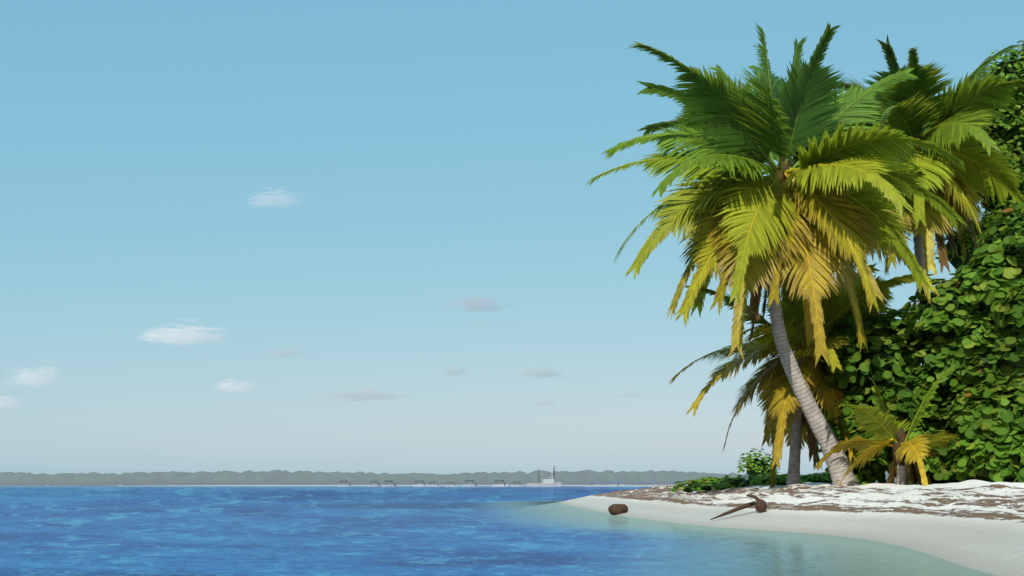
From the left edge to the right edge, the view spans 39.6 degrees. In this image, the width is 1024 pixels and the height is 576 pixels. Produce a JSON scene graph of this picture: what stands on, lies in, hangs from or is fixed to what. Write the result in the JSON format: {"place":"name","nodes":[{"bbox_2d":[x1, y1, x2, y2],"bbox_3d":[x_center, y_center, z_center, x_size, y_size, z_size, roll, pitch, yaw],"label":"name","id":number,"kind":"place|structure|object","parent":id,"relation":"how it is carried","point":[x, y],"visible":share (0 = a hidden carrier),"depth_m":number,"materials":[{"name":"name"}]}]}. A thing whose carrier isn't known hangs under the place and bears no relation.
{"place":"outdoors","nodes":[
{"label":"outdoors","id":0,"kind":"place"},
{"bbox_2d":[20,371,53,386],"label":"cloud","id":1,"kind":"structure","parent":0,"point":[35,380],"depth_m":9000.00,"materials":[{"name":"white"}]},
{"bbox_2d":[147,327,220,344],"bbox_3d":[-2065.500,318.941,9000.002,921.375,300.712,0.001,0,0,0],"label":"cloud","id":2,"kind":"structure","parent":0,"point":[180,336],"depth_m":9000.00,"materials":[{"name":"white"}]},
{"bbox_2d":[221,383,251,391],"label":"cloud","id":3,"kind":"structure","parent":0,"point":[235,388],"depth_m":9000.00,"materials":[{"name":"white"}]},
{"bbox_2d":[0,486,816,575],"bbox_3d":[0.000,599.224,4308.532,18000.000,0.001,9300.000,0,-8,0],"label":"sea water","id":4,"kind":"structure","parent":0,"point":[257,531],"depth_m":16.60,"materials":[{"name":"blue liquid"}]},
{"bbox_2d":[337,481,351,486],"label":"skiff","id":5,"kind":"object","parent":4,"relation":"on","point":[347,485],"visible":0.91,"depth_m":885.09,"materials":[{"name":"white plastic"}]},
{"bbox_2d":[368,481,380,486],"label":"skiff","id":6,"kind":"object","parent":4,"relation":"on","point":[377,485],"visible":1,"depth_m":939.34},
{"bbox_2d":[382,481,396,486],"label":"skiff","id":7,"kind":"object","parent":4,"relation":"on","point":[392,485],"visible":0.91,"depth_m":784.16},
{"bbox_2d":[413,480,426,486],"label":"skiff","id":8,"kind":"object","parent":4,"relation":"on","point":[421,484],"visible":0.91,"depth_m":889.17,"materials":[{"name":"white"}]},
{"bbox_2d":[427,481,439,486],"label":"skiff","id":9,"kind":"object","parent":4,"relation":"on","point":[438,485],"visible":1,"depth_m":858.86,"materials":[{"name":"white plastic"}]},
{"bbox_2d":[445,482,456,486],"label":"skiff","id":10,"kind":"object","parent":4,"relation":"on","point":[453,485],"visible":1,"depth_m":876.83,"materials":[{"name":"white plastic"}]},
{"bbox_2d":[462,480,477,486],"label":"skiff","id":11,"kind":"object","parent":4,"relation":"on","point":[470,485],"visible":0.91,"depth_m":826.43,"materials":[{"name":"white"}]},
{"bbox_2d":[492,480,506,486],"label":"skiff","id":12,"kind":"object","parent":4,"relation":"on","point":[500,485],"visible":0.93,"depth_m":806.13,"materials":[{"name":"white plastic"}]},
{"bbox_2d":[511,482,521,486],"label":"skiff","id":13,"kind":"object","parent":4,"relation":"on","point":[514,485],"visible":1,"depth_m":884.16,"materials":[{"name":"white plastic"}]},
{"bbox_2d":[526,466,560,486],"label":"fishing trawler","id":14,"kind":"object","parent":4,"relation":"on","point":[549,482],"visible":0.93,"depth_m":699.29,"materials":[{"name":"white metal"}]},
{"bbox_2d":[648,481,660,486],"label":"moored boat","id":15,"kind":"object","parent":4,"relation":"on","point":[654,485],"visible":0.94,"depth_m":949.63,"materials":[{"name":"white plastic"}]},
{"bbox_2d":[0,469,896,485],"bbox_3d":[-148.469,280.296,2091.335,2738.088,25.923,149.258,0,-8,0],"label":"island trees","id":16,"kind":"object","parent":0,"point":[300,477],"visible":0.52,"depth_m":2035.29,"materials":[{"name":"green plant"}]},
{"bbox_2d":[463,299,494,309],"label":"cloud","id":17,"kind":"structure","parent":0,"point":[474,304],"depth_m":9000.00,"materials":[{"name":"white"}]},
{"bbox_2d":[0,0,1023,474],"label":"sky","id":18,"kind":"structure","parent":0,"point":[323,187],"materials":[{"name":"blue"}]},
{"bbox_2d":[119,480,1023,575],"bbox_3d":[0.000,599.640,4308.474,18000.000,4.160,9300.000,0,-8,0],"label":"beach ground","id":19,"kind":"structure","parent":0,"point":[970,528],"depth_m":18.68,"materials":[{"name":"beige sand"}]},
{"bbox_2d":[608,504,627,514],"bbox_3d":[2.221,4.631,29.704,0.409,0.247,0.420,-2,-8,17],"label":"coconut","id":20,"kind":"object","parent":19,"relation":"on","point":[615,509],"visible":0.89,"depth_m":29.56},
{"bbox_2d":[710,495,766,519],"bbox_3d":[3.502,3.365,21.807,0.870,0.392,0.348,-4,-9,26],"label":"driftwood","id":21,"kind":"object","parent":19,"relation":"on","point":[760,505],"visible":1,"depth_m":21.62,"materials":[{"name":"brown wood"}]},
{"bbox_2d":[669,448,876,492],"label":"low shrubs","id":22,"kind":"object","parent":19,"relation":"on","point":[758,471],"visible":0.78,"depth_m":36.28,"materials":[{"name":"green plant"}]},
{"bbox_2d":[587,23,966,485],"bbox_3d":[5.439,-0.827,29.440,7.867,10.434,8.422,0,-8,0],"label":"coconut palm","id":23,"kind":"object","parent":19,"relation":"on","point":[810,217],"visible":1,"depth_m":28.77,"materials":[{"name":"green plant"}]},
{"bbox_2d":[669,263,933,487],"bbox_3d":[6.590,1.904,31.351,5.936,5.494,6.042,0,-8,0],"label":"coconut palm","id":24,"kind":"object","parent":19,"relation":"on","point":[784,415],"visible":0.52,"depth_m":30.93,"materials":[{"name":"green plant"}]},
{"bbox_2d":[814,365,959,485],"bbox_3d":[7.627,3.235,28.422,3.392,3.209,3.177,6,-10,-37],"label":"young coconut palm","id":25,"kind":"object","parent":19,"relation":"on","point":[908,455],"visible":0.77,"depth_m":28.43,"materials":[{"name":"green plant"}]},
{"bbox_2d":[813,202,1023,483],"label":"sea grape thicket","id":26,"kind":"object","parent":19,"relation":"on","point":[969,324],"visible":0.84,"depth_m":28.71,"materials":[{"name":"green plant"}]},
{"bbox_2d":[832,35,1023,363],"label":"coconut palm","id":27,"kind":"object","parent":19,"relation":"on","point":[947,120],"visible":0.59,"depth_m":32.52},
{"bbox_2d":[934,40,1023,268],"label":"broadleaf tree","id":28,"kind":"object","parent":19,"relation":"on","point":[1006,136],"visible":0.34,"depth_m":34.27,"materials":[{"name":"green plant"}]}
]}

